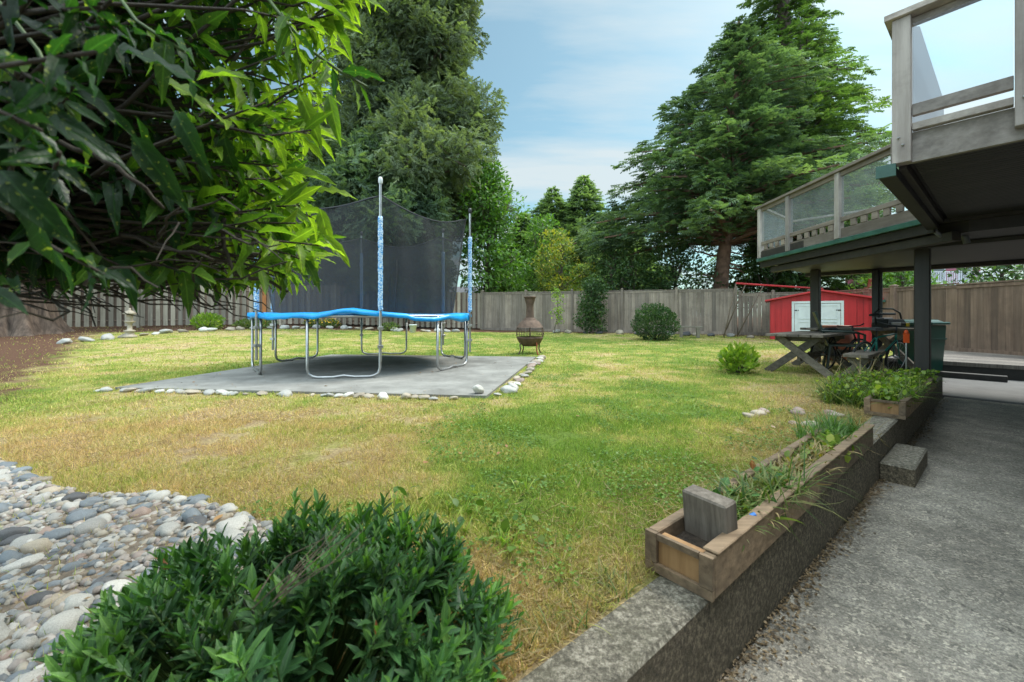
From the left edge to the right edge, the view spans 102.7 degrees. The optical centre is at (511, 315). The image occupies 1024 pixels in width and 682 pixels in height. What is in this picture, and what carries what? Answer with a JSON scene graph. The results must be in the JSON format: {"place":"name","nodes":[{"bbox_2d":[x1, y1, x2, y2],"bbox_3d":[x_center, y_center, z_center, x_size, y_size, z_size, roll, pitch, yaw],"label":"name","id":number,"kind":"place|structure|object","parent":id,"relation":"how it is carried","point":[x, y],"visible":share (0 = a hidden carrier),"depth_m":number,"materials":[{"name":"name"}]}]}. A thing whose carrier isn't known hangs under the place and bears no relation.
{"place":"outdoors","nodes":[
{"label":"outdoors","id":0,"kind":"place"},
{"bbox_2d":[0,318,896,681],"bbox_3d":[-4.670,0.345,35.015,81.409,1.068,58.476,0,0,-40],"label":"lawn","id":1,"kind":"structure","parent":0,"point":[12,354],"depth_m":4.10,"materials":[{"name":"plant"}]},
{"bbox_2d":[0,55,73,336],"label":"cedar tree","id":2,"kind":"object","parent":1,"relation":"on","point":[22,324],"visible":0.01,"depth_m":12.94,"materials":[{"name":"green plant"}]},
{"bbox_2d":[122,308,136,337],"bbox_3d":[-11.293,0.217,12.100,0.340,0.880,0.340,0,0,0],"label":"garden lantern","id":3,"kind":"object","parent":1,"relation":"on","point":[129,331],"visible":0.94,"depth_m":12.04,"materials":[{"name":"beige stone"}]},
{"bbox_2d":[0,458,272,681],"bbox_3d":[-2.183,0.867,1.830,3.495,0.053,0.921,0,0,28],"label":"gravel","id":4,"kind":"structure","parent":1,"relation":"on","point":[18,504],"depth_m":1.55,"materials":[{"name":"gravel"}]},
{"bbox_2d":[0,621,10,641],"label":"river stone","id":5,"kind":"object","parent":4,"relation":"on","point":[5,629],"visible":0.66,"depth_m":1.11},
{"bbox_2d":[0,550,22,563],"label":"river stone","id":6,"kind":"object","parent":4,"relation":"on","point":[6,555],"visible":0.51,"depth_m":1.44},
{"bbox_2d":[0,526,31,540],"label":"river stone","id":7,"kind":"object","parent":4,"relation":"on","point":[5,533],"visible":0.47,"depth_m":1.59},
{"bbox_2d":[0,553,43,572],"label":"river stone","id":8,"kind":"object","parent":4,"relation":"on","point":[33,559],"visible":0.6,"depth_m":1.41,"materials":[{"name":"stone"}]},
{"bbox_2d":[10,635,38,650],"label":"river stone","id":9,"kind":"object","parent":4,"relation":"on","point":[25,643],"visible":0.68,"depth_m":1.06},
{"bbox_2d":[9,534,42,547],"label":"river stone","id":10,"kind":"object","parent":4,"relation":"on","point":[19,542],"visible":0.39,"depth_m":1.55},
{"bbox_2d":[10,667,48,681],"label":"river stone","id":11,"kind":"object","parent":4,"relation":"on","point":[29,676],"visible":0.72,"depth_m":0.95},
{"bbox_2d":[19,538,53,553],"bbox_3d":[-1.760,0.868,1.518,0.099,0.083,0.072,4,-4,-14],"label":"river stone","id":12,"kind":"object","parent":4,"relation":"on","point":[36,544],"visible":0.59,"depth_m":1.50,"materials":[{"name":"stone"}]},
{"bbox_2d":[25,590,54,605],"bbox_3d":[-1.436,0.868,1.248,0.067,0.048,0.056,4,3,-32],"label":"river stone","id":13,"kind":"object","parent":4,"relation":"on","point":[35,598],"visible":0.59,"depth_m":1.23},
{"bbox_2d":[31,492,52,503],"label":"river stone","id":14,"kind":"object","parent":4,"relation":"on","point":[46,497],"visible":0.65,"depth_m":1.90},
{"bbox_2d":[32,637,57,657],"bbox_3d":[-1.201,0.865,1.064,0.048,0.033,0.070,-5,12,5],"label":"river stone","id":15,"kind":"object","parent":4,"relation":"on","point":[46,647],"visible":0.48,"depth_m":1.05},
{"bbox_2d":[39,592,65,605],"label":"river stone","id":16,"kind":"object","parent":4,"relation":"on","point":[55,596],"visible":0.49,"depth_m":1.24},
{"bbox_2d":[38,528,70,539],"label":"river stone","id":17,"kind":"object","parent":4,"relation":"on","point":[58,533],"visible":0.5,"depth_m":1.59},
{"bbox_2d":[37,608,87,637],"bbox_3d":[-1.242,0.863,1.137,0.076,0.075,0.104,-11,-10,14],"label":"river stone","id":18,"kind":"object","parent":4,"relation":"on","point":[68,619],"visible":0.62,"depth_m":1.12,"materials":[{"name":"stone"}]},
{"bbox_2d":[60,561,84,571],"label":"river stone","id":19,"kind":"object","parent":4,"relation":"on","point":[69,566],"visible":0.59,"depth_m":1.39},
{"bbox_2d":[61,492,88,501],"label":"river stone","id":20,"kind":"object","parent":4,"relation":"on","point":[73,496],"visible":0.54,"depth_m":1.91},
{"bbox_2d":[63,593,94,610],"bbox_3d":[-1.293,0.866,1.217,0.085,0.072,0.075,-10,2,11],"label":"river stone","id":21,"kind":"object","parent":4,"relation":"on","point":[73,601],"visible":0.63,"depth_m":1.21,"materials":[{"name":"stone"}]},
{"bbox_2d":[65,509,96,523],"bbox_3d":[-1.833,0.866,1.745,0.099,0.075,0.095,0,0,43],"label":"river stone","id":22,"kind":"object","parent":4,"relation":"on","point":[76,516],"visible":0.59,"depth_m":1.72,"materials":[{"name":"stone"}]},
{"bbox_2d":[74,517,106,536],"bbox_3d":[-1.709,0.869,1.659,0.097,0.081,0.128,1,-3,-34],"label":"river stone","id":23,"kind":"object","parent":4,"relation":"on","point":[89,525],"visible":0.57,"depth_m":1.64,"materials":[{"name":"stone"}]},
{"bbox_2d":[79,496,106,506],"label":"river stone","id":24,"kind":"object","parent":4,"relation":"on","point":[90,501],"visible":0.6,"depth_m":1.87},
{"bbox_2d":[91,572,117,584],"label":"river stone","id":25,"kind":"object","parent":4,"relation":"on","point":[104,579],"visible":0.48,"depth_m":1.33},
{"bbox_2d":[101,579,131,591],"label":"river stone","id":26,"kind":"object","parent":4,"relation":"on","point":[118,584],"visible":0.33,"depth_m":1.28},
{"bbox_2d":[128,506,150,517],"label":"river stone","id":27,"kind":"object","parent":4,"relation":"on","point":[141,511],"visible":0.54,"depth_m":1.77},
{"bbox_2d":[148,490,170,500],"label":"river stone","id":28,"kind":"object","parent":4,"relation":"on","point":[158,495],"visible":0.52,"depth_m":1.93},
{"bbox_2d":[155,521,180,536],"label":"river stone","id":29,"kind":"object","parent":4,"relation":"on","point":[166,528],"visible":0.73,"depth_m":1.63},
{"bbox_2d":[177,523,199,536],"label":"river stone","id":30,"kind":"object","parent":4,"relation":"on","point":[193,526],"visible":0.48,"depth_m":1.63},
{"bbox_2d":[181,507,200,521],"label":"river stone","id":31,"kind":"object","parent":4,"relation":"on","point":[189,512],"visible":0.48,"depth_m":1.74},
{"bbox_2d":[0,0,384,326],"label":"spotted laurel","id":32,"kind":"object","parent":4,"relation":"on","point":[106,180],"visible":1,"depth_m":0.86,"materials":[{"name":"green plant"}]},
{"bbox_2d":[180,494,210,505],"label":"river stone","id":33,"kind":"object","parent":4,"relation":"on","point":[195,499],"visible":0.62,"depth_m":1.89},
{"bbox_2d":[185,515,207,525],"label":"river stone","id":34,"kind":"object","parent":4,"relation":"on","point":[198,519],"visible":0.57,"depth_m":1.70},
{"bbox_2d":[215,515,249,532],"bbox_3d":[-1.133,0.867,1.662,0.117,0.085,0.123,0,0,-6],"label":"river stone","id":35,"kind":"object","parent":4,"relation":"on","point":[237,522],"visible":0.49,"depth_m":1.64,"materials":[{"name":"stone"}]},
{"bbox_2d":[190,311,225,328],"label":"leafy shrub","id":36,"kind":"object","parent":1,"relation":"on","point":[205,320],"visible":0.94,"depth_m":15.18,"materials":[{"name":"green plant"}]},
{"bbox_2d":[230,318,279,328],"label":"plant","id":37,"kind":"object","parent":1,"relation":"on","point":[241,323],"visible":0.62,"depth_m":15.52,"materials":[{"name":"green plant"}]},
{"bbox_2d":[54,282,481,329],"bbox_3d":[-9.271,-0.392,17.771,16.348,2.177,0.410,0,0,-17],"label":"wooden fence","id":38,"kind":"object","parent":1,"relation":"on","point":[159,315],"visible":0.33,"depth_m":16.60,"materials":[{"name":"wood"}]},
{"bbox_2d":[31,486,524,681],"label":"laurel bush","id":39,"kind":"object","parent":1,"relation":"on","point":[302,585],"visible":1,"depth_m":0.87,"materials":[{"name":"green plant"}]},
{"bbox_2d":[115,354,535,397],"bbox_3d":[-2.080,0.931,6.575,4.704,0.178,4.110,0,0,7],"label":"concrete pad","id":40,"kind":"object","parent":1,"relation":"on","point":[291,376],"visible":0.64,"depth_m":5.55,"materials":[{"name":"concrete"}]},
{"bbox_2d":[247,177,471,378],"bbox_3d":[-2.500,-0.511,7.152,3.647,2.708,3.573,0,0,0],"label":"trampoline","id":41,"kind":"object","parent":40,"relation":"on","point":[404,263],"visible":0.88,"depth_m":5.78,"materials":[{"name":"fabric"}]},
{"bbox_2d":[279,121,460,325],"bbox_3d":[-6.501,-4.146,19.651,8.216,9.633,9.475,0,0,0],"label":"evergreen tree","id":42,"kind":"object","parent":1,"relation":"on","point":[350,175],"visible":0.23,"depth_m":17.43,"materials":[{"name":"green plant"}]},
{"bbox_2d":[259,0,517,244],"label":"evergreen tree","id":43,"kind":"object","parent":1,"relation":"on","point":[416,56],"visible":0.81,"depth_m":19.79,"materials":[{"name":"green plant"}]},
{"bbox_2d":[41,331,806,528],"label":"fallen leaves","id":44,"kind":"object","parent":1,"relation":"on","point":[217,517],"visible":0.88,"depth_m":3.26,"materials":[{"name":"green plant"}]},
{"bbox_2d":[0,396,880,681],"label":"dry thatch","id":45,"kind":"object","parent":1,"relation":"on","point":[672,510],"visible":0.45,"depth_m":1.97,"materials":[{"name":"plant"}]},
{"bbox_2d":[339,472,544,556],"bbox_3d":[-0.283,0.834,1.751,0.838,0.144,0.671,0,0,0],"label":"weed clump","id":46,"kind":"object","parent":1,"relation":"on","point":[505,526],"visible":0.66,"depth_m":1.69,"materials":[{"name":"green plant"}]},
{"bbox_2d":[450,155,535,292],"bbox_3d":[-1.301,-3.937,21.574,5.072,9.213,4.385,0,0,-23],"label":"broadleaf tree","id":47,"kind":"object","parent":1,"relation":"on","point":[488,181],"visible":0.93,"depth_m":21.06,"materials":[{"name":"green plant"}]},
{"bbox_2d":[207,373,812,586],"bbox_3d":[0.704,0.854,3.648,3.814,0.064,4.721,0,0,0],"label":"clover","id":48,"kind":"object","parent":1,"relation":"on","point":[545,485],"visible":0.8,"depth_m":2.42,"materials":[{"name":"green plant"}]},
{"bbox_2d":[485,210,554,318],"bbox_3d":[0.577,-3.630,31.031,8.618,8.600,8.334,0,0,0],"label":"conifer tree","id":49,"kind":"object","parent":1,"relation":"on","point":[522,226],"visible":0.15,"depth_m":29.88,"materials":[{"name":"green plant"}]},
{"bbox_2d":[516,296,543,354],"bbox_3d":[0.401,0.216,9.150,0.630,1.288,0.631,0,0,0],"label":"chimenea","id":50,"kind":"object","parent":1,"relation":"on","point":[529,321],"visible":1,"depth_m":9.00,"materials":[{"name":"metal"}]},
{"bbox_2d":[443,557,637,681],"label":"weed clump","id":51,"kind":"object","parent":1,"relation":"on","point":[573,609],"visible":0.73,"depth_m":1.17,"materials":[{"name":"green plant"}]},
{"bbox_2d":[513,213,582,300],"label":"broadleaf tree","id":52,"kind":"object","parent":1,"relation":"on","point":[539,230],"visible":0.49,"depth_m":24.63,"materials":[{"name":"green plant"}]},
{"bbox_2d":[548,286,567,332],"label":"sapling","id":53,"kind":"object","parent":1,"relation":"on","point":[555,295],"visible":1,"depth_m":17.21,"materials":[{"name":"green plant"}]},
{"bbox_2d":[530,186,597,290],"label":"conifer tree","id":54,"kind":"object","parent":1,"relation":"on","point":[546,205],"visible":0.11,"depth_m":33.09,"materials":[{"name":"green plant"}]},
{"bbox_2d":[530,227,598,296],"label":"broadleaf tree","id":55,"kind":"object","parent":1,"relation":"on","point":[558,258],"visible":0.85,"depth_m":21.50,"materials":[{"name":"green plant"}]},
{"bbox_2d":[544,175,617,301],"bbox_3d":[5.978,-5.335,32.317,12.663,12.009,12.136,0,0,0],"label":"conifer tree","id":56,"kind":"object","parent":1,"relation":"on","point":[589,206],"visible":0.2,"depth_m":31.91,"materials":[{"name":"green plant"}]},
{"bbox_2d":[572,273,609,333],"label":"climbing vine","id":57,"kind":"object","parent":1,"relation":"on","point":[592,293],"visible":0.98,"depth_m":16.98,"materials":[{"name":"green plant"}]},
{"bbox_2d":[482,286,736,334],"bbox_3d":[3.742,-0.232,18.127,11.074,2.007,0.170,0,0,20],"label":"wooden fence","id":58,"kind":"object","parent":1,"relation":"on","point":[707,310],"visible":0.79,"depth_m":17.79,"materials":[{"name":"wood"}]},
{"bbox_2d":[581,222,653,301],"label":"broadleaf tree","id":59,"kind":"object","parent":1,"relation":"on","point":[617,253],"visible":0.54,"depth_m":19.17,"materials":[{"name":"green plant"}]},
{"bbox_2d":[568,231,682,320],"bbox_3d":[8.520,-2.977,30.194,10.207,7.295,9.503,0,0,0],"label":"conifer tree","id":60,"kind":"object","parent":1,"relation":"on","point":[653,268],"visible":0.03,"depth_m":28.21,"materials":[{"name":"green plant"}]},
{"bbox_2d":[601,252,661,306],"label":"broadleaf tree","id":61,"kind":"object","parent":1,"relation":"on","point":[630,271],"visible":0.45,"depth_m":18.57,"materials":[{"name":"green plant"}]},
{"bbox_2d":[630,303,680,339],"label":"round bush","id":62,"kind":"object","parent":1,"relation":"on","point":[664,319],"visible":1,"depth_m":13.16,"materials":[{"name":"green plant"}]},
{"bbox_2d":[635,233,737,301],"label":"broadleaf tree","id":63,"kind":"object","parent":1,"relation":"on","point":[675,262],"visible":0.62,"depth_m":18.68,"materials":[{"name":"green plant"}]},
{"bbox_2d":[555,13,896,288],"bbox_3d":[9.137,-6.330,19.029,13.623,14.200,14.617,0,0,0],"label":"conifer tree","id":64,"kind":"object","parent":1,"relation":"on","point":[677,207],"visible":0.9,"depth_m":16.75,"materials":[{"name":"green plant"}]},
{"bbox_2d":[715,340,760,374],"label":"leafy shrub","id":65,"kind":"object","parent":1,"relation":"on","point":[738,357],"visible":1,"depth_m":6.11,"materials":[{"name":"green plant"}]},
{"bbox_2d":[703,236,823,308],"bbox_3d":[11.783,-1.584,19.015,4.319,4.507,4.856,0,0,-36],"label":"broadleaf tree","id":66,"kind":"object","parent":1,"relation":"on","point":[765,273],"visible":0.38,"depth_m":18.85,"materials":[{"name":"green plant"}]},
{"bbox_2d":[723,282,822,336],"bbox_3d":[9.425,-0.208,15.050,3.793,1.993,0.943,0,0,0],"label":"swing frame","id":67,"kind":"object","parent":1,"relation":"on","point":[744,284],"visible":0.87,"depth_m":14.88,"materials":[{"name":"red painted metal"},{"name":"dark metal"}]},
{"bbox_2d":[738,289,809,335],"bbox_3d":[9.989,-0.098,15.678,2.366,1.769,0.170,0,0,27],"label":"wooden fence","id":68,"kind":"object","parent":1,"relation":"on","point":[745,304],"visible":0.59,"depth_m":15.93,"materials":[{"name":"wood"}]},
{"bbox_2d":[696,0,894,291],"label":"conifer tree","id":69,"kind":"object","parent":1,"relation":"on","point":[782,22],"visible":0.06,"depth_m":21.23,"materials":[{"name":"green plant"}]},
{"bbox_2d":[743,397,847,436],"bbox_3d":[2.365,0.863,3.421,1.576,0.218,0.735,0,0,-35],"label":"weed clump","id":70,"kind":"object","parent":1,"relation":"on","point":[790,417],"visible":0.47,"depth_m":3.42,"materials":[{"name":"plant"}]},
{"bbox_2d":[764,331,851,376],"bbox_3d":[4.720,0.592,6.470,1.718,0.636,0.900,0,0,-40],"label":"picnic table","id":71,"kind":"object","parent":1,"relation":"on","point":[810,338],"visible":0.77,"depth_m":6.13,"materials":[{"name":"grey wood"}]},
{"bbox_2d":[692,16,944,304],"bbox_3d":[14.278,-6.830,20.004,9.256,15.200,11.097,0,0,0],"label":"conifer tree","id":72,"kind":"object","parent":1,"relation":"on","point":[845,91],"visible":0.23,"depth_m":18.54,"materials":[{"name":"green plant"}]},
{"bbox_2d":[765,289,885,341],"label":"garden shed","id":73,"kind":"structure","parent":1,"relation":"on","point":[789,313],"depth_m":12.91,"materials":[{"name":"red paint"}]},
{"bbox_2d":[794,304,809,330],"bbox_3d":[9.447,0.205,13.185,0.590,1.160,0.043,0,0,33],"label":"door","id":74,"kind":"structure","parent":73,"relation":"in","point":[802,311],"depth_m":13.22,"materials":[{"name":"white paint"}]},
{"bbox_2d":[821,303,840,324],"bbox_3d":[9.950,0.205,12.858,0.590,1.160,0.043,0,0,33],"label":"door","id":75,"kind":"structure","parent":73,"relation":"in","point":[830,312],"depth_m":12.82,"materials":[{"name":"white paint"}]},
{"bbox_2d":[812,311,868,368],"bbox_3d":[5.105,0.403,6.385,0.666,0.935,0.556,0,0,32],"label":"garden chair","id":76,"kind":"object","parent":1,"relation":"on","point":[822,330],"visible":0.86,"depth_m":6.27,"materials":[{"name":"black plastic"}]},
{"bbox_2d":[810,323,870,368],"bbox_3d":[5.353,0.497,6.611,1.192,0.748,0.423,0,0,-29],"label":"bicycle","id":77,"kind":"object","parent":1,"relation":"on","point":[854,340],"visible":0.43,"depth_m":6.60,"materials":[{"name":"metal"}]},
{"bbox_2d":[802,364,909,417],"bbox_3d":[3.886,0.803,4.553,2.426,0.457,1.011,0,0,-40],"label":"weed clump","id":78,"kind":"object","parent":1,"relation":"on","point":[838,390],"visible":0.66,"depth_m":4.15,"materials":[{"name":"green plant"}]},
{"bbox_2d":[800,327,913,368],"bbox_3d":[6.000,0.563,7.100,1.718,0.694,0.904,0,0,-8],"label":"picnic table","id":79,"kind":"object","parent":1,"relation":"on","point":[886,341],"visible":0.44,"depth_m":7.03,"materials":[{"name":"wood"}]},
{"bbox_2d":[869,308,909,327],"bbox_3d":[6.488,0.038,7.081,0.676,0.334,0.300,0,0,-8],"label":"barbecue","id":80,"kind":"object","parent":79,"relation":"on","point":[901,322],"visible":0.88,"depth_m":7.04,"materials":[{"name":"black metal"}]},
{"bbox_2d":[807,349,906,390],"bbox_3d":[3.898,0.753,4.777,2.184,0.714,1.259,0,0,-37],"label":"weed clump","id":81,"kind":"object","parent":1,"relation":"on","point":[860,371],"visible":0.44,"depth_m":4.81,"materials":[{"name":"plant"}]},
{"bbox_2d":[840,349,890,378],"bbox_3d":[4.950,0.700,5.720,1.300,0.386,0.456,0,0,-40],"label":"bench","id":82,"kind":"object","parent":1,"relation":"on","point":[864,356],"visible":0.58,"depth_m":5.44,"materials":[{"name":"grey wood"}]},
{"bbox_2d":[849,321,913,374],"bbox_3d":[5.312,0.479,5.916,1.218,0.783,0.474,0,0,0],"label":"bicycle","id":83,"kind":"object","parent":1,"relation":"on","point":[889,347],"visible":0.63,"depth_m":5.90,"materials":[{"name":"metal"}]},
{"bbox_2d":[846,270,952,293],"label":"leafy shrub","id":84,"kind":"object","parent":1,"relation":"on","point":[906,277],"visible":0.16,"depth_m":12.84,"materials":[{"name":"green plant"}]},
{"bbox_2d":[903,330,909,368],"bbox_3d":[5.390,0.531,5.600,0.060,0.677,0.056,0,0,30],"label":"marker stake","id":85,"kind":"object","parent":1,"relation":"on","point":[906,337],"visible":0.94,"depth_m":5.59,"materials":[{"name":"metal"}]},
{"bbox_2d":[808,279,1023,355],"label":"wooden fence","id":86,"kind":"object","parent":1,"relation":"on","point":[984,317],"visible":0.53,"depth_m":9.78,"materials":[{"name":"wood"}]},
{"bbox_2d":[845,267,998,287],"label":"neighbour house","id":87,"kind":"structure","parent":1,"relation":"on","point":[959,276],"depth_m":34.62,"materials":[{"name":"white"}]},
{"bbox_2d":[942,264,1023,282],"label":"leafy shrub","id":88,"kind":"object","parent":1,"relation":"on","point":[1002,277],"visible":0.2,"depth_m":10.86,"materials":[{"name":"green plant"}]},
{"bbox_2d":[103,0,1022,315],"label":"sky","id":89,"kind":"structure","parent":0,"point":[583,82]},
{"bbox_2d":[822,325,853,360],"bbox_3d":[6.300,0.530,7.950,0.540,0.675,0.540,0,0,0],"label":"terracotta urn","id":90,"kind":"object","parent":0,"point":[848,338],"visible":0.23,"depth_m":7.72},
{"bbox_2d":[723,397,1023,681],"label":"patio","id":91,"kind":"structure","parent":0,"point":[925,583],"depth_m":1.78,"materials":[{"name":"concrete"}]},
{"bbox_2d":[0,356,950,681],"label":"leaf litter","id":92,"kind":"object","parent":91,"relation":"on","point":[810,576],"visible":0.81,"depth_m":1.66,"materials":[{"name":"plant"}]},
{"bbox_2d":[518,377,942,681],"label":"retaining wall","id":93,"kind":"structure","parent":91,"relation":"on","point":[666,630],"depth_m":1.28,"materials":[{"name":"concrete"}]},
{"bbox_2d":[645,421,874,602],"bbox_3d":[1.421,0.790,2.050,2.318,0.140,0.236,0,0,-40],"label":"planter box","id":94,"kind":"object","parent":93,"relation":"on","point":[710,571],"visible":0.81,"depth_m":1.41,"materials":[{"name":"brown wood"}]},
{"bbox_2d":[682,484,737,541],"bbox_3d":[0.694,0.735,1.436,0.091,0.225,0.165,0,0,-32],"label":"wooden block","id":95,"kind":"object","parent":94,"relation":"in","point":[709,515],"depth_m":1.41,"materials":[{"name":"grey wood"}]},
{"bbox_2d":[686,456,819,550],"bbox_3d":[1.001,0.743,1.699,0.824,0.180,0.472,0,0,-33],"label":"weed clump","id":96,"kind":"object","parent":94,"relation":"in","point":[731,493],"visible":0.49,"depth_m":1.70,"materials":[{"name":"green plant"}]},
{"bbox_2d":[715,429,859,526],"bbox_3d":[1.413,0.756,2.044,1.582,0.148,0.354,0,0,-38],"label":"weed clump","id":97,"kind":"object","parent":94,"relation":"in","point":[809,460],"visible":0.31,"depth_m":2.08,"materials":[{"name":"green leaf"},{"name":"grass blade"}]},
{"bbox_2d":[731,443,862,546],"bbox_3d":[1.163,0.741,1.689,0.668,0.401,0.513,0,0,0],"label":"weed clump","id":98,"kind":"object","parent":94,"relation":"in","point":[796,493],"visible":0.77,"depth_m":1.68,"materials":[{"name":"green plant"}]},
{"bbox_2d":[769,434,850,474],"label":"weed clump","id":99,"kind":"object","parent":94,"relation":"in","point":[830,437],"visible":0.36,"depth_m":2.22,"materials":[{"name":"green plant"}]},
{"bbox_2d":[780,406,881,455],"bbox_3d":[2.060,0.783,2.648,0.844,0.375,0.516,0,0,-37],"label":"weed clump","id":100,"kind":"object","parent":94,"relation":"in","point":[844,429],"visible":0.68,"depth_m":2.62,"materials":[{"name":"green plant"}]},
{"bbox_2d":[810,429,856,452],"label":"weed clump","id":101,"kind":"object","parent":94,"relation":"in","point":[831,443],"visible":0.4,"depth_m":2.41,"materials":[{"name":"green plant"}]},
{"bbox_2d":[864,377,935,419],"bbox_3d":[4.044,0.785,4.206,2.308,0.150,0.273,0,0,-40],"label":"planter box","id":102,"kind":"object","parent":93,"relation":"on","point":[901,409],"visible":0.62,"depth_m":3.50,"materials":[{"name":"brown wood"}]},
{"bbox_2d":[861,366,940,407],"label":"weed clump","id":103,"kind":"object","parent":102,"relation":"in","point":[895,385],"visible":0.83,"depth_m":3.88,"materials":[{"name":"green plant"}]},
{"bbox_2d":[890,373,949,401],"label":"weed clump","id":104,"kind":"object","parent":102,"relation":"in","point":[923,388],"visible":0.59,"depth_m":3.77,"materials":[{"name":"green plant"}]},
{"bbox_2d":[879,443,926,486],"bbox_3d":[2.898,1.095,3.025,0.680,0.135,0.182,0,0,-40],"label":"concrete step","id":105,"kind":"object","parent":91,"relation":"on","point":[906,465],"visible":0.96,"depth_m":2.86,"materials":[{"name":"concrete"}]},
{"bbox_2d":[942,377,1023,404],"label":"path","id":106,"kind":"structure","parent":0,"point":[1010,392],"depth_m":6.18,"materials":[{"name":"concrete"}]},
{"bbox_2d":[754,0,1023,374],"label":"raised deck","id":107,"kind":"structure","parent":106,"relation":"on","point":[954,186],"depth_m":3.75,"materials":[{"name":"grey wood"}]},
{"bbox_2d":[892,319,950,373],"bbox_3d":[7.713,0.605,7.768,0.580,1.054,0.658,0,0,-20],"label":"wheelie bin","id":108,"kind":"object","parent":106,"relation":"on","point":[938,332],"visible":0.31,"depth_m":7.55,"materials":[{"name":"green plastic"}]},
{"bbox_2d":[887,351,1023,380],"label":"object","id":109,"kind":"structure","parent":106,"relation":"on","point":[1011,367],"depth_m":7.70,"materials":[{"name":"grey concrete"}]},
{"bbox_2d":[931,371,1007,381],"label":"timber beam","id":110,"kind":"structure","parent":106,"relation":"on","point":[975,376],"depth_m":7.21,"materials":[{"name":"brown wood"}]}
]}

